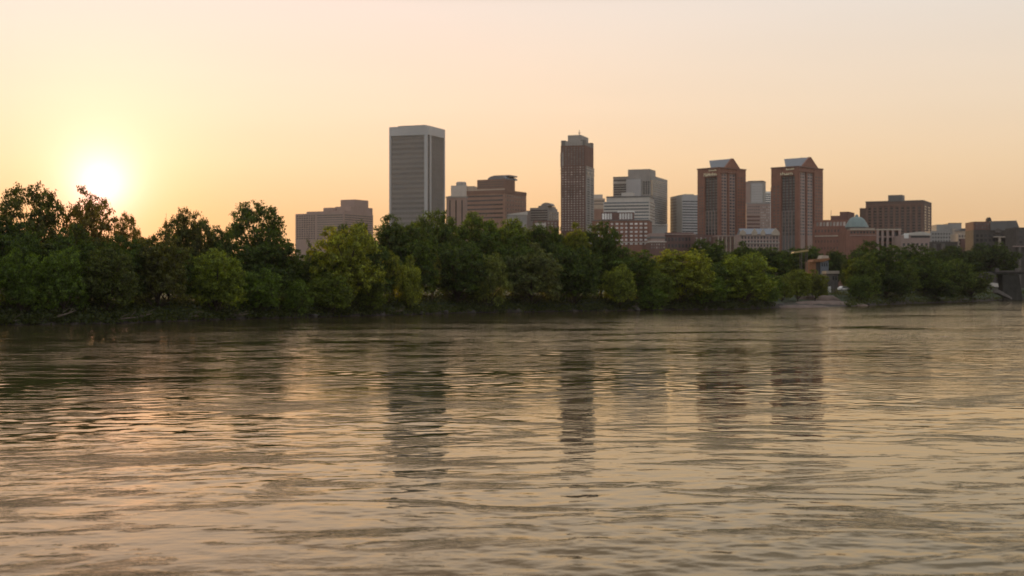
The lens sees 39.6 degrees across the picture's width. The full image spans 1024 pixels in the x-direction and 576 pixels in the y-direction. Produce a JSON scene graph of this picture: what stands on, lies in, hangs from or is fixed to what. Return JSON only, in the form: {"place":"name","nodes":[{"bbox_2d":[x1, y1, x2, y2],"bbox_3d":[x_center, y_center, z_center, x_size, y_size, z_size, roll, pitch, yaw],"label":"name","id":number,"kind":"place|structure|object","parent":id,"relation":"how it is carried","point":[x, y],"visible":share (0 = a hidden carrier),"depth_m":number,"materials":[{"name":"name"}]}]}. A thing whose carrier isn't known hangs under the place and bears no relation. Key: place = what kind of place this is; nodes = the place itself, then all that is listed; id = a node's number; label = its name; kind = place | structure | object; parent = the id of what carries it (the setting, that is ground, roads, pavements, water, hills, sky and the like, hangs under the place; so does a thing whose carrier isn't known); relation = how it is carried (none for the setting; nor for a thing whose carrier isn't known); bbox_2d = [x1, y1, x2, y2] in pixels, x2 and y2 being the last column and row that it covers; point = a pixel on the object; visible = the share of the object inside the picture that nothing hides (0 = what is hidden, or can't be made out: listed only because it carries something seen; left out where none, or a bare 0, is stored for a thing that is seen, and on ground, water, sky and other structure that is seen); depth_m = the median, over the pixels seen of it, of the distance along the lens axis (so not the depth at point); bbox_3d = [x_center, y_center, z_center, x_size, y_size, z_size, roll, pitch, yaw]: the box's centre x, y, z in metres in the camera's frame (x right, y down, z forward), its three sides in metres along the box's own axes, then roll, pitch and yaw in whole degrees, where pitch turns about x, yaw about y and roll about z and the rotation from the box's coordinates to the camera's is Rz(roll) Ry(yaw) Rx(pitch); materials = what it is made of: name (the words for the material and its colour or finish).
{"place":"outdoors","nodes":[
{"label":"outdoors","id":0,"kind":"place"},
{"bbox_2d":[0,299,1023,575],"bbox_3d":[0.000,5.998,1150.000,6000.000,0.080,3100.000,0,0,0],"label":"river","id":1,"kind":"structure","parent":0,"point":[860,441],"depth_m":54.52,"materials":[{"name":"liquid"}]},
{"bbox_2d":[0,287,1023,324],"bbox_3d":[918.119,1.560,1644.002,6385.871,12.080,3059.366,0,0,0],"label":"ground","id":2,"kind":"structure","parent":0,"point":[792,300],"depth_m":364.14,"materials":[{"name":"green plant"}]},
{"bbox_2d":[0,230,47,302],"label":"tree","id":3,"kind":"object","parent":2,"relation":"on","point":[26,249],"visible":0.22,"depth_m":243.01,"materials":[{"name":"green plant"}]},
{"bbox_2d":[0,221,48,287],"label":"tree","id":4,"kind":"object","parent":2,"relation":"on","point":[5,239],"visible":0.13,"depth_m":247.34,"materials":[{"name":"green plant"}]},
{"bbox_2d":[0,247,49,314],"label":"tree","id":5,"kind":"object","parent":2,"relation":"on","point":[21,282],"visible":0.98,"depth_m":235.57,"materials":[{"name":"green plant"}]},
{"bbox_2d":[0,180,68,252],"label":"tree","id":6,"kind":"object","parent":2,"relation":"on","point":[46,221],"visible":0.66,"depth_m":256.39,"materials":[{"name":"green plant"}]},
{"bbox_2d":[31,245,93,312],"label":"tree","id":7,"kind":"object","parent":2,"relation":"on","point":[65,292],"visible":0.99,"depth_m":238.13,"materials":[{"name":"green plant"}]},
{"bbox_2d":[37,224,104,284],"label":"tree","id":8,"kind":"object","parent":2,"relation":"on","point":[77,235],"visible":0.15,"depth_m":251.83,"materials":[{"name":"green plant"}]},
{"bbox_2d":[47,227,97,301],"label":"tree","id":9,"kind":"object","parent":2,"relation":"on","point":[84,246],"visible":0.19,"depth_m":248.43,"materials":[{"name":"green plant"}]},
{"bbox_2d":[58,185,123,247],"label":"tree","id":10,"kind":"object","parent":2,"relation":"on","point":[89,218],"visible":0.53,"depth_m":260.47,"materials":[{"name":"green plant"}]},
{"bbox_2d":[78,245,139,312],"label":"tree","id":11,"kind":"object","parent":2,"relation":"on","point":[104,279],"visible":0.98,"depth_m":242.40,"materials":[{"name":"green plant"}]},
{"bbox_2d":[96,234,148,305],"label":"tree","id":12,"kind":"object","parent":2,"relation":"on","point":[132,253],"visible":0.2,"depth_m":252.58,"materials":[{"name":"green plant"}]},
{"bbox_2d":[115,211,144,249],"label":"tree","id":13,"kind":"object","parent":2,"relation":"on","point":[123,230],"visible":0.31,"depth_m":265.58,"materials":[{"name":"green plant"}]},
{"bbox_2d":[130,227,191,308],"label":"tree","id":14,"kind":"object","parent":2,"relation":"on","point":[161,276],"visible":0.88,"depth_m":255.61,"materials":[{"name":"green plant"}]},
{"bbox_2d":[142,241,197,305],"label":"tree","id":15,"kind":"object","parent":2,"relation":"on","point":[187,287],"visible":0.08,"depth_m":267.71,"materials":[{"name":"green plant"}]},
{"bbox_2d":[162,206,216,302],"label":"tree","id":16,"kind":"object","parent":2,"relation":"on","point":[185,234],"visible":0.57,"depth_m":280.53,"materials":[{"name":"green plant"}]},
{"bbox_2d":[188,247,247,310],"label":"tree","id":17,"kind":"object","parent":2,"relation":"on","point":[212,279],"visible":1,"depth_m":267.46,"materials":[{"name":"green plant"}]},
{"bbox_2d":[205,225,237,260],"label":"tree","id":18,"kind":"object","parent":2,"relation":"on","point":[225,241],"visible":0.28,"depth_m":286.22,"materials":[{"name":"green plant"}]},
{"bbox_2d":[225,200,290,261],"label":"tree","id":19,"kind":"object","parent":2,"relation":"on","point":[272,220],"visible":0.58,"depth_m":296.35,"materials":[{"name":"green plant"}]},
{"bbox_2d":[233,267,284,312],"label":"tree","id":20,"kind":"object","parent":2,"relation":"on","point":[258,291],"visible":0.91,"depth_m":279.37,"materials":[{"name":"green plant"}]},
{"bbox_2d":[235,230,306,291],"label":"tree","id":21,"kind":"object","parent":2,"relation":"on","point":[283,251],"visible":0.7,"depth_m":288.06,"materials":[{"name":"green plant"}]},
{"bbox_2d":[276,277,313,314],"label":"tree","id":22,"kind":"object","parent":2,"relation":"on","point":[294,295],"visible":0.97,"depth_m":287.22,"materials":[{"name":"green plant"}]},
{"bbox_2d":[293,250,348,295],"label":"tree","id":23,"kind":"object","parent":2,"relation":"on","point":[305,275],"visible":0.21,"depth_m":303.97,"materials":[{"name":"green plant"}]},
{"bbox_2d":[306,270,355,312],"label":"tree","id":24,"kind":"object","parent":2,"relation":"on","point":[323,291],"visible":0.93,"depth_m":294.57,"materials":[{"name":"green plant"}]},
{"bbox_2d":[295,199,372,260],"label":"office block","id":25,"kind":"structure","parent":2,"relation":"on","point":[311,224],"depth_m":1195.98,"materials":[{"name":"concrete"}]},
{"bbox_2d":[306,222,386,297],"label":"tree","id":26,"kind":"object","parent":2,"relation":"on","point":[359,263],"visible":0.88,"depth_m":301.35,"materials":[{"name":"green plant"}]},
{"bbox_2d":[351,272,389,308],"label":"tree","id":27,"kind":"object","parent":2,"relation":"on","point":[369,299],"visible":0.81,"depth_m":306.67,"materials":[{"name":"green plant"}]},
{"bbox_2d":[352,236,401,296],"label":"tree","id":28,"kind":"object","parent":2,"relation":"on","point":[374,258],"visible":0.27,"depth_m":316.09,"materials":[{"name":"green plant"}]},
{"bbox_2d":[378,250,405,303],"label":"tree","id":29,"kind":"object","parent":2,"relation":"on","point":[393,268],"visible":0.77,"depth_m":318.00,"materials":[{"name":"green plant"}]},
{"bbox_2d":[372,214,431,273],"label":"tree","id":30,"kind":"object","parent":2,"relation":"on","point":[387,235],"visible":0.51,"depth_m":336.82,"materials":[{"name":"green plant"}]},
{"bbox_2d":[393,254,423,308],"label":"tree","id":31,"kind":"object","parent":2,"relation":"on","point":[409,287],"visible":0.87,"depth_m":322.42,"materials":[{"name":"green plant"}]},
{"bbox_2d":[390,234,438,293],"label":"tree","id":32,"kind":"object","parent":2,"relation":"on","point":[426,256],"visible":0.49,"depth_m":335.13,"materials":[{"name":"green plant"}]},
{"bbox_2d":[389,125,444,228],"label":"office tower","id":33,"kind":"structure","parent":2,"relation":"on","point":[416,170],"depth_m":1067.99,"materials":[{"name":"metal"}]},
{"bbox_2d":[405,209,462,295],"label":"tree","id":34,"kind":"object","parent":2,"relation":"on","point":[441,232],"visible":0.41,"depth_m":357.52,"materials":[{"name":"green plant"}]},
{"bbox_2d":[446,196,467,243],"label":"office block","id":35,"kind":"structure","parent":2,"relation":"on","point":[456,207],"depth_m":1130.97,"materials":[{"name":"concrete"}]},
{"bbox_2d":[451,182,476,195],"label":"office block","id":36,"kind":"structure","parent":2,"relation":"on","point":[460,189],"depth_m":1245.01,"materials":[{"name":"grey concrete"}]},
{"bbox_2d":[433,242,496,302],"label":"tree","id":37,"kind":"object","parent":2,"relation":"on","point":[457,280],"visible":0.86,"depth_m":344.71,"materials":[{"name":"green plant"}]},
{"bbox_2d":[454,211,506,262],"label":"tree","id":38,"kind":"object","parent":2,"relation":"on","point":[486,241],"visible":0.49,"depth_m":364.50,"materials":[{"name":"green plant"}]},
{"bbox_2d":[468,249,512,306],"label":"tree","id":39,"kind":"object","parent":2,"relation":"on","point":[499,265],"visible":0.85,"depth_m":347.18,"materials":[{"name":"green plant"}]},
{"bbox_2d":[467,175,526,240],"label":"office block","id":40,"kind":"structure","parent":2,"relation":"on","point":[497,198],"depth_m":1168.68,"materials":[{"name":"brown concrete"}]},
{"bbox_2d":[488,235,539,295],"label":"tree","id":41,"kind":"object","parent":2,"relation":"on","point":[506,250],"visible":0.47,"depth_m":362.24,"materials":[{"name":"green plant"}]},
{"bbox_2d":[498,216,532,261],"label":"tree","id":42,"kind":"object","parent":2,"relation":"on","point":[509,228],"visible":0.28,"depth_m":374.47,"materials":[{"name":"green plant"}]},
{"bbox_2d":[502,243,564,303],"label":"tree","id":43,"kind":"object","parent":2,"relation":"on","point":[534,283],"visible":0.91,"depth_m":357.19,"materials":[{"name":"green plant"}]},
{"bbox_2d":[526,203,558,231],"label":"office block","id":44,"kind":"structure","parent":2,"relation":"on","point":[545,212],"depth_m":1194.87,"materials":[{"name":"grey concrete"}]},
{"bbox_2d":[526,221,563,298],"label":"tree","id":45,"kind":"object","parent":2,"relation":"on","point":[538,232],"visible":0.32,"depth_m":376.43,"materials":[{"name":"green plant"}]},
{"bbox_2d":[536,242,587,299],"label":"tree","id":46,"kind":"object","parent":2,"relation":"on","point":[557,249],"visible":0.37,"depth_m":368.89,"materials":[{"name":"green plant"}]},
{"bbox_2d":[550,245,603,303],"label":"tree","id":47,"kind":"object","parent":2,"relation":"on","point":[584,284],"visible":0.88,"depth_m":367.55,"materials":[{"name":"green plant"}]},
{"bbox_2d":[562,221,591,262],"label":"tree","id":48,"kind":"object","parent":2,"relation":"on","point":[575,240],"visible":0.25,"depth_m":383.16,"materials":[{"name":"green plant"}]},
{"bbox_2d":[560,130,594,243],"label":"office tower","id":49,"kind":"structure","parent":2,"relation":"on","point":[577,175],"depth_m":1134.34,"materials":[{"name":"red brick"}]},
{"bbox_2d":[594,195,604,219],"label":"office block","id":50,"kind":"structure","parent":2,"relation":"on","point":[599,200],"depth_m":1300.00,"materials":[{"name":"beige stone"}]},
{"bbox_2d":[577,221,624,297],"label":"tree","id":51,"kind":"object","parent":2,"relation":"on","point":[602,244],"visible":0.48,"depth_m":388.95,"materials":[{"name":"green plant"}]},
{"bbox_2d":[590,247,637,295],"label":"tree","id":52,"kind":"object","parent":2,"relation":"on","point":[607,266],"visible":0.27,"depth_m":384.82,"materials":[{"name":"green plant"}]},
{"bbox_2d":[597,263,636,305],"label":"tree","id":53,"kind":"object","parent":2,"relation":"on","point":[615,287],"visible":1,"depth_m":375.08,"materials":[{"name":"green plant"}]},
{"bbox_2d":[592,211,651,259],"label":"apartment block","id":54,"kind":"structure","parent":2,"relation":"on","point":[629,228],"depth_m":932.32,"materials":[{"name":"red brick"}]},
{"bbox_2d":[603,192,654,224],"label":"office block","id":55,"kind":"structure","parent":2,"relation":"on","point":[643,207],"depth_m":1064.35,"materials":[{"name":"concrete"}]},
{"bbox_2d":[599,246,658,301],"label":"tree","id":56,"kind":"object","parent":2,"relation":"on","point":[639,267],"visible":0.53,"depth_m":385.11,"materials":[{"name":"green plant"}]},
{"bbox_2d":[613,169,666,224],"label":"office tower","id":57,"kind":"structure","parent":2,"relation":"on","point":[642,182],"depth_m":1188.62,"materials":[{"name":"grey concrete"}]},
{"bbox_2d":[634,286,666,310],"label":"tree","id":58,"kind":"object","parent":2,"relation":"on","point":[655,297],"visible":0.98,"depth_m":380.27,"materials":[{"name":"green plant"}]},
{"bbox_2d":[645,233,666,259],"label":"warehouse","id":59,"kind":"structure","parent":2,"relation":"on","point":[655,243],"depth_m":899.96,"materials":[{"name":"grey concrete"}]},
{"bbox_2d":[637,267,677,304],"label":"tree","id":60,"kind":"object","parent":2,"relation":"on","point":[657,282],"visible":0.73,"depth_m":383.15,"materials":[{"name":"green plant"}]},
{"bbox_2d":[665,233,695,264],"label":"warehouse","id":61,"kind":"structure","parent":2,"relation":"on","point":[679,242],"depth_m":939.78,"materials":[{"name":"red brick"}]},
{"bbox_2d":[646,248,716,303],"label":"tree","id":62,"kind":"object","parent":2,"relation":"on","point":[684,277],"visible":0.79,"depth_m":390.21,"materials":[{"name":"green plant"}]},
{"bbox_2d":[670,194,696,234],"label":"office block","id":63,"kind":"structure","parent":2,"relation":"on","point":[683,213],"depth_m":1202.24,"materials":[{"name":"concrete"}]},
{"bbox_2d":[686,273,729,303],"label":"tree","id":64,"kind":"object","parent":2,"relation":"on","point":[717,294],"visible":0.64,"depth_m":395.33,"materials":[{"name":"green plant"}]},
{"bbox_2d":[685,239,731,277],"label":"tree","id":65,"kind":"object","parent":2,"relation":"on","point":[717,254],"visible":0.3,"depth_m":422.29,"materials":[{"name":"green plant"}]},
{"bbox_2d":[694,262,736,293],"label":"tree","id":66,"kind":"object","parent":2,"relation":"on","point":[720,265],"visible":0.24,"depth_m":404.45,"materials":[{"name":"green plant"}]},
{"bbox_2d":[697,158,746,234],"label":"office tower","id":67,"kind":"structure","parent":2,"relation":"on","point":[721,197],"depth_m":1060.64,"materials":[{"name":"red brick"}]},
{"bbox_2d":[712,235,734,258],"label":"colonnade building","id":68,"kind":"structure","parent":2,"relation":"on","point":[729,240],"depth_m":899.82,"materials":[{"name":"grey stone"}]},
{"bbox_2d":[712,252,777,302],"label":"tree","id":69,"kind":"object","parent":2,"relation":"on","point":[747,281],"visible":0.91,"depth_m":406.04,"materials":[{"name":"green plant"}]},
{"bbox_2d":[730,240,760,268],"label":"tree","id":70,"kind":"object","parent":2,"relation":"on","point":[738,251],"visible":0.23,"depth_m":461.26,"materials":[{"name":"green plant"}]},
{"bbox_2d":[746,181,765,202],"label":"office tower","id":71,"kind":"structure","parent":2,"relation":"on","point":[755,191],"depth_m":1382.91,"materials":[{"name":"grey concrete"}]},
{"bbox_2d":[735,228,779,278],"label":"apartment block","id":72,"kind":"structure","parent":2,"relation":"on","point":[754,238],"depth_m":879.63,"materials":[{"name":"stone"}]},
{"bbox_2d":[746,203,770,228],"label":"office block","id":73,"kind":"structure","parent":2,"relation":"on","point":[757,215],"depth_m":1250.00,"materials":[{"name":"concrete"}]},
{"bbox_2d":[755,246,793,277],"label":"tree","id":74,"kind":"object","parent":2,"relation":"on","point":[778,261],"visible":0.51,"depth_m":536.77,"materials":[{"name":"green plant"}]},
{"bbox_2d":[776,274,794,301],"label":"tree","id":75,"kind":"object","parent":2,"relation":"on","point":[787,289],"visible":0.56,"depth_m":458.03,"materials":[{"name":"green plant"}]},
{"bbox_2d":[770,157,823,257],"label":"office tower","id":76,"kind":"structure","parent":2,"relation":"on","point":[796,197],"depth_m":1049.81,"materials":[{"name":"red brick"}]},
{"bbox_2d":[786,269,812,300],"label":"tree","id":77,"kind":"object","parent":2,"relation":"on","point":[799,279],"visible":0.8,"depth_m":468.55,"materials":[{"name":"green plant"}]},
{"bbox_2d":[780,244,832,273],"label":"tree","id":78,"kind":"object","parent":2,"relation":"on","point":[813,251],"visible":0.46,"depth_m":585.64,"materials":[{"name":"green plant"}]},
{"bbox_2d":[806,269,829,300],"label":"tree","id":79,"kind":"object","parent":2,"relation":"on","point":[819,287],"visible":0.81,"depth_m":479.47,"materials":[{"name":"green plant"}]},
{"bbox_2d":[806,255,829,281],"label":"house","id":80,"kind":"structure","parent":2,"relation":"on","point":[820,264],"depth_m":569.87,"materials":[{"name":"orange tile"}]},
{"bbox_2d":[822,271,838,292],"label":"shed","id":81,"kind":"structure","parent":2,"relation":"on","point":[833,280],"depth_m":539.88,"materials":[{"name":"concrete"}]},
{"bbox_2d":[813,212,853,257],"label":"brick complex","id":82,"kind":"structure","parent":2,"relation":"on","point":[825,236],"depth_m":936.46,"materials":[{"name":"beige brick"}]},
{"bbox_2d":[826,250,847,281],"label":"tree","id":83,"kind":"object","parent":2,"relation":"on","point":[836,259],"visible":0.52,"depth_m":597.13,"materials":[{"name":"green plant"}]},
{"bbox_2d":[844,275,875,300],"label":"tree","id":84,"kind":"object","parent":2,"relation":"on","point":[856,286],"visible":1,"depth_m":486.94,"materials":[{"name":"green plant"}]},
{"bbox_2d":[841,251,885,299],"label":"tree","id":85,"kind":"object","parent":2,"relation":"on","point":[862,266],"visible":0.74,"depth_m":505.94,"materials":[{"name":"green plant"}]},
{"bbox_2d":[838,214,900,286],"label":"domed building","id":86,"kind":"structure","parent":2,"relation":"on","point":[858,231],"depth_m":881.07,"materials":[{"name":"red brick"}]},
{"bbox_2d":[843,240,909,279],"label":"tree","id":87,"kind":"object","parent":2,"relation":"on","point":[886,256],"visible":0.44,"depth_m":529.67,"materials":[{"name":"green plant"}]},
{"bbox_2d":[866,272,915,297],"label":"tree","id":88,"kind":"object","parent":2,"relation":"on","point":[890,283],"visible":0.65,"depth_m":517.97,"materials":[{"name":"green plant"}]},
{"bbox_2d":[860,195,931,234],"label":"hotel block","id":89,"kind":"structure","parent":2,"relation":"on","point":[901,213],"depth_m":1170.40,"materials":[{"name":"brown concrete"}]},
{"bbox_2d":[880,242,935,292],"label":"tree","id":90,"kind":"object","parent":2,"relation":"on","point":[916,252],"visible":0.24,"depth_m":587.04,"materials":[{"name":"green plant"}]},
{"bbox_2d":[894,265,923,295],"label":"tree","id":91,"kind":"object","parent":2,"relation":"on","point":[909,274],"visible":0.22,"depth_m":542.09,"materials":[{"name":"green plant"}]},
{"bbox_2d":[894,232,930,256],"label":"hall building","id":92,"kind":"structure","parent":2,"relation":"on","point":[915,238],"depth_m":860.27,"materials":[{"name":"stone"}]},
{"bbox_2d":[896,255,952,295],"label":"tree","id":93,"kind":"object","parent":2,"relation":"on","point":[933,275],"visible":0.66,"depth_m":574.88,"materials":[{"name":"green plant"}]},
{"bbox_2d":[910,281,962,298],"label":"tree","id":94,"kind":"object","parent":2,"relation":"on","point":[935,292],"visible":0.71,"depth_m":576.55,"materials":[{"name":"green plant"}]},
{"bbox_2d":[927,223,960,241],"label":"office block","id":95,"kind":"structure","parent":2,"relation":"on","point":[941,232],"depth_m":1021.68,"materials":[{"name":"grey concrete"}]},
{"bbox_2d":[937,258,977,293],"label":"tree","id":96,"kind":"object","parent":2,"relation":"on","point":[963,278],"visible":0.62,"depth_m":608.53,"materials":[{"name":"green plant"}]},
{"bbox_2d":[950,228,964,254],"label":"shop house","id":97,"kind":"structure","parent":2,"relation":"on","point":[958,236],"depth_m":940.45,"materials":[{"name":"grey concrete"}]},
{"bbox_2d":[934,244,985,273],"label":"tree","id":98,"kind":"object","parent":2,"relation":"on","point":[952,251],"visible":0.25,"depth_m":716.60,"materials":[{"name":"green plant"}]},
{"bbox_2d":[955,271,997,296],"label":"tree","id":99,"kind":"object","parent":2,"relation":"on","point":[983,283],"visible":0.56,"depth_m":625.33,"materials":[{"name":"green plant"}]},
{"bbox_2d":[965,217,1018,287],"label":"manor house","id":100,"kind":"structure","parent":2,"relation":"on","point":[989,231],"depth_m":881.08,"materials":[{"name":"stone"}]},
{"bbox_2d":[967,241,1022,289],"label":"tree","id":101,"kind":"object","parent":2,"relation":"on","point":[996,256],"visible":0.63,"depth_m":799.99,"materials":[{"name":"green plant"}]},
{"bbox_2d":[978,268,1023,299],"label":"stone bridge","id":102,"kind":"structure","parent":2,"relation":"on","point":[1009,285],"depth_m":708.40,"materials":[{"name":"grey stone"}]},
{"bbox_2d":[1005,227,1023,287],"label":"brick house","id":103,"kind":"structure","parent":2,"relation":"on","point":[1014,239],"depth_m":830.00,"materials":[{"name":"stone"}]},
{"bbox_2d":[0,0,1023,252],"label":"sky","id":104,"kind":"structure","parent":0,"point":[154,107],"materials":[{"name":"orange"}]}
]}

